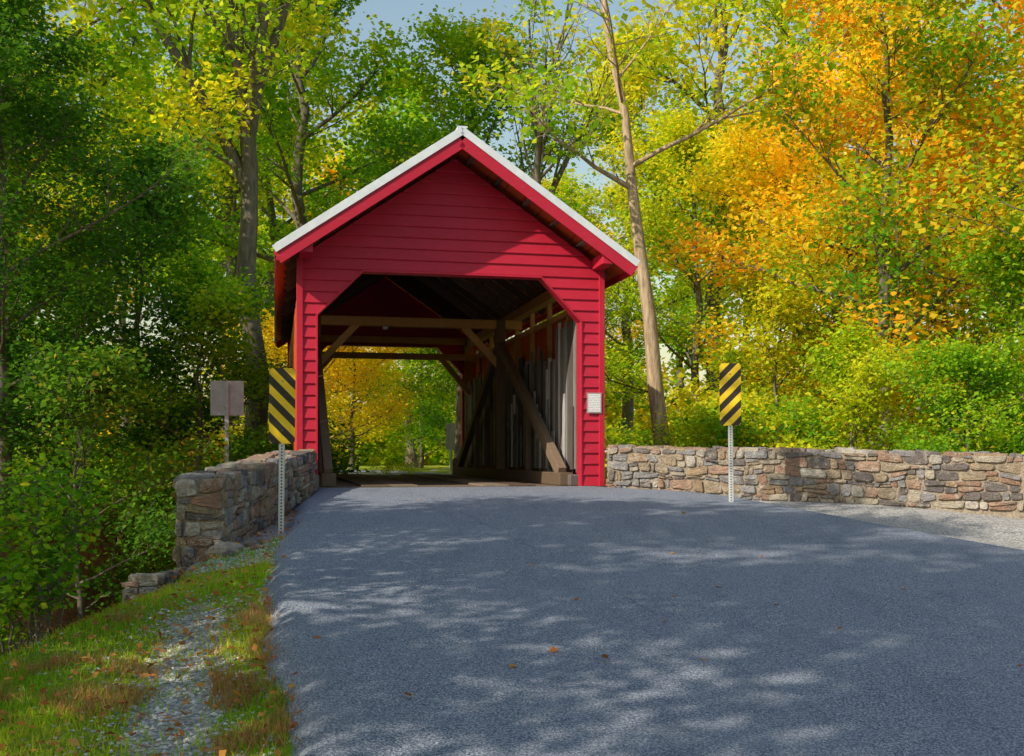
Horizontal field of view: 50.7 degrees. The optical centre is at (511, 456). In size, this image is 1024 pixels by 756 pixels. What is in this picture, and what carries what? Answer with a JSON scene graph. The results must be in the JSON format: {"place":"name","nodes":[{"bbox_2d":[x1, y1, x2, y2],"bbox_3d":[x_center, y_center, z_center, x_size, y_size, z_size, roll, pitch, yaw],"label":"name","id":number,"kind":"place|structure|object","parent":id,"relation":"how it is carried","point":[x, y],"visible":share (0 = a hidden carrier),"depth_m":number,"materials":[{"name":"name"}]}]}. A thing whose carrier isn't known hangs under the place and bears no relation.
{"place":"outdoors","nodes":[
{"label":"outdoors","id":0,"kind":"place"},
{"bbox_2d":[0,627,70,657],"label":"creek water","id":1,"kind":"structure","parent":0,"point":[40,635],"depth_m":16.41,"materials":[{"name":"brown liquid"}]},
{"bbox_2d":[77,467,451,474],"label":"road","id":2,"kind":"structure","parent":0,"point":[379,472],"depth_m":34.13,"materials":[{"name":"grey asphalt"}]},
{"bbox_2d":[0,460,1023,755],"bbox_3d":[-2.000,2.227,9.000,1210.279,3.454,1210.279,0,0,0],"label":"ground","id":3,"kind":"structure","parent":0,"point":[998,530],"depth_m":8.89,"materials":[{"name":"green plant"}]},
{"bbox_2d":[0,102,32,636],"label":"oak tree","id":4,"kind":"object","parent":3,"relation":"on","point":[4,105],"visible":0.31,"depth_m":7.89,"materials":[{"name":"green plant"}]},
{"bbox_2d":[0,544,50,656],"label":"shrub","id":5,"kind":"object","parent":3,"relation":"on","point":[7,588],"visible":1,"depth_m":8.12,"materials":[{"name":"green plant"}]},
{"bbox_2d":[0,500,100,655],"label":"shrub","id":6,"kind":"object","parent":3,"relation":"on","point":[15,633],"visible":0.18,"depth_m":9.15,"materials":[{"name":"green plant"}]},
{"bbox_2d":[0,416,121,655],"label":"shrub","id":7,"kind":"object","parent":3,"relation":"on","point":[41,549],"visible":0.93,"depth_m":8.85,"materials":[{"name":"green plant"}]},
{"bbox_2d":[0,0,134,363],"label":"forest tree","id":8,"kind":"object","parent":3,"relation":"on","point":[17,183],"visible":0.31,"depth_m":21.29,"materials":[{"name":"green plant"}]},
{"bbox_2d":[16,18,136,226],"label":"forest tree","id":9,"kind":"object","parent":3,"relation":"on","point":[42,174],"visible":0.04,"depth_m":35.76,"materials":[{"name":"green plant"}]},
{"bbox_2d":[0,19,154,428],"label":"forest tree","id":10,"kind":"object","parent":3,"relation":"on","point":[84,149],"visible":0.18,"depth_m":22.90,"materials":[{"name":"green plant"}]},
{"bbox_2d":[0,329,239,621],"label":"understory tree","id":11,"kind":"object","parent":3,"relation":"on","point":[76,372],"visible":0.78,"depth_m":18.26,"materials":[{"name":"green plant"}]},
{"bbox_2d":[0,0,245,515],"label":"forest tree","id":12,"kind":"object","parent":3,"relation":"on","point":[53,127],"visible":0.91,"depth_m":19.73,"materials":[{"name":"green plant"}]},
{"bbox_2d":[2,0,282,476],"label":"forest tree","id":13,"kind":"object","parent":3,"relation":"on","point":[128,10],"visible":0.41,"depth_m":27.27,"materials":[{"name":"green plant"}]},
{"bbox_2d":[5,123,282,493],"bbox_3d":[-8.784,-3.004,25.447,7.716,10.018,7.052,0,0,33],"label":"understory tree","id":14,"kind":"object","parent":3,"relation":"on","point":[170,222],"visible":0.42,"depth_m":24.83,"materials":[{"name":"green plant"}]},
{"bbox_2d":[4,540,291,755],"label":"gravel","id":15,"kind":"structure","parent":3,"relation":"on","point":[155,716],"depth_m":7.17,"materials":[{"name":"grey gravel"}]},
{"bbox_2d":[0,589,299,755],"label":"dry grass","id":16,"kind":"structure","parent":3,"relation":"on","point":[241,681],"depth_m":6.95,"materials":[{"name":"plant"}]},
{"bbox_2d":[0,535,300,755],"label":"grass","id":17,"kind":"structure","parent":3,"relation":"on","point":[150,596],"depth_m":7.54,"materials":[{"name":"green plant"}]},
{"bbox_2d":[121,568,186,603],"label":"stone wall","id":18,"kind":"structure","parent":3,"relation":"on","point":[136,583],"depth_m":12.22,"materials":[{"name":"grey stone"}]},
{"bbox_2d":[37,237,343,515],"bbox_3d":[-7.160,-0.671,23.749,6.109,8.066,5.583,0,0,-21],"label":"understory tree","id":19,"kind":"object","parent":3,"relation":"on","point":[219,301],"visible":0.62,"depth_m":23.20,"materials":[{"name":"green plant"}]},
{"bbox_2d":[12,409,369,607],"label":"undergrowth","id":20,"kind":"object","parent":3,"relation":"on","point":[341,468],"visible":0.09,"depth_m":24.75,"materials":[{"name":"green plant"}]},
{"bbox_2d":[27,0,358,454],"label":"forest tree","id":21,"kind":"object","parent":3,"relation":"on","point":[246,175],"visible":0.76,"depth_m":29.75,"materials":[{"name":"green plant"}]},
{"bbox_2d":[185,539,263,576],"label":"boulders","id":22,"kind":"object","parent":3,"relation":"on","point":[225,549],"visible":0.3,"depth_m":12.08,"materials":[{"name":"grey stone"}]},
{"bbox_2d":[210,381,243,462],"bbox_3d":[-5.897,0.360,22.372,0.680,3.880,0.064,0,0,-6],"label":"traffic sign","id":23,"kind":"object","parent":3,"relation":"on","point":[227,399],"visible":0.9,"depth_m":22.38,"materials":[{"name":"metal"}]},
{"bbox_2d":[172,449,317,568],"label":"stones","id":24,"kind":"object","parent":3,"relation":"on","point":[228,472],"visible":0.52,"depth_m":13.09,"materials":[{"name":"grey stone"}]},
{"bbox_2d":[177,455,314,567],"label":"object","id":25,"kind":"object","parent":3,"relation":"on","point":[181,546],"visible":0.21,"depth_m":12.51,"materials":[{"name":"grey stone"}]},
{"bbox_2d":[64,0,436,453],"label":"forest tree","id":26,"kind":"object","parent":3,"relation":"on","point":[232,189],"visible":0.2,"depth_m":38.82,"materials":[{"name":"green plant"}]},
{"bbox_2d":[130,0,397,365],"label":"forest tree","id":27,"kind":"object","parent":3,"relation":"on","point":[315,195],"visible":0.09,"depth_m":42.83,"materials":[{"name":"green plant"}]},
{"bbox_2d":[269,368,295,533],"bbox_3d":[-2.786,-0.004,13.090,0.310,2.147,0.046,1,0,-7],"label":"hazard marker sign","id":28,"kind":"object","parent":3,"relation":"on","point":[282,407],"visible":0.91,"depth_m":13.07,"materials":[{"name":"yellow metal"}]},
{"bbox_2d":[113,0,454,274],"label":"forest tree","id":29,"kind":"object","parent":3,"relation":"on","point":[294,183],"visible":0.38,"depth_m":35.25,"materials":[{"name":"green plant"}]},
{"bbox_2d":[188,307,421,463],"bbox_3d":[-6.573,-1.956,34.180,6.961,6.659,6.827,0,0,21],"label":"understory tree","id":30,"kind":"object","parent":3,"relation":"on","point":[268,337],"visible":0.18,"depth_m":34.51,"materials":[{"name":"orange plant"}]},
{"bbox_2d":[323,347,415,453],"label":"understory tree","id":31,"kind":"object","parent":3,"relation":"on","point":[369,435],"visible":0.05,"depth_m":53.29,"materials":[{"name":"orange plant"}]},
{"bbox_2d":[323,346,426,469],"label":"understory tree","id":32,"kind":"object","parent":3,"relation":"on","point":[370,394],"visible":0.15,"depth_m":46.13,"materials":[{"name":"orange plant"}]},
{"bbox_2d":[311,55,453,467],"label":"forest tree","id":33,"kind":"object","parent":3,"relation":"on","point":[412,457],"visible":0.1,"depth_m":57.13,"materials":[{"name":"green plant"}]},
{"bbox_2d":[362,441,416,473],"bbox_3d":[-3.807,0.126,33.441,1.796,1.225,1.701,0,0,0],"label":"round bush","id":34,"kind":"object","parent":3,"relation":"on","point":[394,459],"visible":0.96,"depth_m":33.30,"materials":[{"name":"green plant"}]},
{"bbox_2d":[345,347,455,467],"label":"understory tree","id":35,"kind":"object","parent":3,"relation":"on","point":[421,459],"visible":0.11,"depth_m":51.90,"materials":[{"name":"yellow plant"}]},
{"bbox_2d":[381,339,507,457],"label":"understory tree","id":36,"kind":"object","parent":3,"relation":"on","point":[441,419],"visible":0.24,"depth_m":43.14,"materials":[{"name":"green plant"}]},
{"bbox_2d":[446,423,454,473],"bbox_3d":[-2.087,-0.125,36.975,0.350,2.050,0.064,0,0,-29],"label":"traffic sign","id":37,"kind":"object","parent":3,"relation":"on","point":[450,436],"visible":0.81,"depth_m":36.95,"materials":[{"name":"metal"}]},
{"bbox_2d":[452,457,457,466],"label":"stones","id":38,"kind":"object","parent":3,"relation":"on","point":[454,460],"visible":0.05,"depth_m":30.98,"materials":[{"name":"grey stone"}]},
{"bbox_2d":[272,126,639,490],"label":"covered bridge","id":39,"kind":"structure","parent":3,"relation":"on","point":[459,247],"depth_m":18.55,"materials":[{"name":"red paint"}]},
{"bbox_2d":[314,4,619,456],"bbox_3d":[-1.747,-6.778,35.649,10.422,15.946,9.919,0,0,-10],"label":"forest tree","id":40,"kind":"object","parent":3,"relation":"on","point":[458,44],"visible":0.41,"depth_m":34.01,"materials":[{"name":"green plant"}]},
{"bbox_2d":[0,498,1020,755],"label":"fallen leaves","id":41,"kind":"object","parent":3,"relation":"on","point":[122,700],"visible":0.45,"depth_m":7.64,"materials":[{"name":"orange plant"}]},
{"bbox_2d":[15,36,1023,468],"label":"distant trees","id":42,"kind":"object","parent":3,"relation":"on","point":[643,408],"visible":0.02,"depth_m":71.33,"materials":[{"name":"green plant"}]},
{"bbox_2d":[377,0,682,329],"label":"bare limbed tree","id":43,"kind":"object","parent":3,"relation":"on","point":[537,171],"visible":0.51,"depth_m":32.74,"materials":[{"name":"green plant"}]},
{"bbox_2d":[493,199,673,422],"bbox_3d":[2.072,-3.904,38.459,7.259,10.128,7.631,0,0,22],"label":"maple tree","id":44,"kind":"object","parent":3,"relation":"on","point":[618,349],"visible":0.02,"depth_m":38.35,"materials":[{"name":"green plant"}]},
{"bbox_2d":[525,167,644,373],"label":"forest tree","id":45,"kind":"object","parent":3,"relation":"on","point":[545,183],"visible":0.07,"depth_m":47.69,"materials":[{"name":"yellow plant"}]},
{"bbox_2d":[564,16,730,444],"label":"forest tree","id":46,"kind":"object","parent":3,"relation":"on","point":[627,411],"visible":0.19,"depth_m":48.91,"materials":[{"name":"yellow plant"}]},
{"bbox_2d":[432,0,892,445],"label":"leaning tree","id":47,"kind":"object","parent":3,"relation":"on","point":[654,377],"visible":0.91,"depth_m":23.52,"materials":[{"name":"green plant"}]},
{"bbox_2d":[568,94,843,449],"bbox_3d":[5.666,-4.191,30.987,9.802,12.573,10.737,0,0,14],"label":"maple tree","id":48,"kind":"object","parent":3,"relation":"on","point":[679,127],"visible":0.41,"depth_m":30.35,"materials":[{"name":"yellow plant"}]},
{"bbox_2d":[567,0,854,446],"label":"forest tree","id":49,"kind":"object","parent":3,"relation":"on","point":[714,18],"visible":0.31,"depth_m":35.26,"materials":[{"name":"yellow plant"}]},
{"bbox_2d":[637,384,811,448],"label":"understory tree","id":50,"kind":"object","parent":3,"relation":"on","point":[701,429],"visible":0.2,"depth_m":22.77,"materials":[{"name":"green plant"}]},
{"bbox_2d":[719,363,740,501],"bbox_3d":[3.212,-0.213,15.890,0.310,2.327,0.046,-1,0,6],"label":"hazard marker sign","id":51,"kind":"object","parent":3,"relation":"on","point":[730,391],"visible":0.91,"depth_m":15.88,"materials":[{"name":"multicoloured metal"}]},
{"bbox_2d":[649,229,885,448],"bbox_3d":[6.121,-0.675,25.954,6.430,9.126,5.877,0,0,25],"label":"understory tree","id":52,"kind":"object","parent":3,"relation":"on","point":[775,311],"visible":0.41,"depth_m":25.29,"materials":[{"name":"yellow plant"}]},
{"bbox_2d":[605,444,1023,510],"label":"stones","id":53,"kind":"object","parent":3,"relation":"on","point":[895,456],"visible":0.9,"depth_m":16.52,"materials":[{"name":"beige stone"}]},
{"bbox_2d":[608,447,1023,518],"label":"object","id":54,"kind":"object","parent":3,"relation":"on","point":[1016,513],"visible":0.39,"depth_m":16.36,"materials":[{"name":"beige stone"}]},
{"bbox_2d":[624,0,1022,448],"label":"maple tree","id":55,"kind":"object","parent":3,"relation":"on","point":[781,153],"visible":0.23,"depth_m":28.95,"materials":[{"name":"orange plant"}]},
{"bbox_2d":[631,0,1023,452],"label":"orange maple tree","id":56,"kind":"object","parent":3,"relation":"on","point":[961,45],"visible":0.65,"depth_m":22.44,"materials":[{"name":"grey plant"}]},
{"bbox_2d":[667,0,1022,448],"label":"forest tree","id":57,"kind":"object","parent":3,"relation":"on","point":[776,14],"visible":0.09,"depth_m":33.75,"materials":[{"name":"orange plant"}]},
{"bbox_2d":[754,307,947,450],"bbox_3d":[6.439,0.404,21.205,4.823,6.480,4.408,0,0,7],"label":"understory tree","id":58,"kind":"object","parent":3,"relation":"on","point":[854,352],"visible":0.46,"depth_m":20.82,"materials":[{"name":"green plant"}]},
{"bbox_2d":[779,0,1023,453],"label":"orange maple tree","id":59,"kind":"object","parent":3,"relation":"on","point":[948,175],"visible":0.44,"depth_m":21.92,"materials":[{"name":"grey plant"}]},
{"bbox_2d":[821,2,1023,447],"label":"maple tree","id":60,"kind":"object","parent":3,"relation":"on","point":[1004,97],"visible":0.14,"depth_m":27.98,"materials":[{"name":"orange plant"}]},
{"bbox_2d":[835,418,1023,452],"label":"undergrowth","id":61,"kind":"object","parent":3,"relation":"on","point":[1021,444],"depth_m":18.74,"materials":[{"name":"green plant"}]},
{"bbox_2d":[849,324,1023,453],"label":"understory tree","id":62,"kind":"object","parent":3,"relation":"on","point":[965,363],"visible":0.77,"depth_m":18.69,"materials":[{"name":"green plant"}]},
{"bbox_2d":[890,428,1023,454],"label":"undergrowth","id":63,"kind":"object","parent":3,"relation":"on","point":[964,448],"depth_m":18.22,"materials":[{"name":"green plant"}]},
{"bbox_2d":[897,204,1023,453],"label":"understory tree","id":64,"kind":"object","parent":3,"relation":"on","point":[1011,272],"visible":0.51,"depth_m":19.80,"materials":[{"name":"green plant"}]},
{"bbox_2d":[903,0,1023,239],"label":"forest tree","id":65,"kind":"object","parent":3,"relation":"on","point":[1001,72],"visible":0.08,"depth_m":38.80,"materials":[{"name":"orange plant"}]},
{"bbox_2d":[12,0,1023,457],"label":"sky","id":66,"kind":"structure","parent":0,"point":[388,11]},
{"bbox_2d":[261,486,1023,755],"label":"road","id":67,"kind":"structure","parent":0,"point":[445,607],"depth_m":8.04,"materials":[{"name":"grey asphalt"}]}
]}

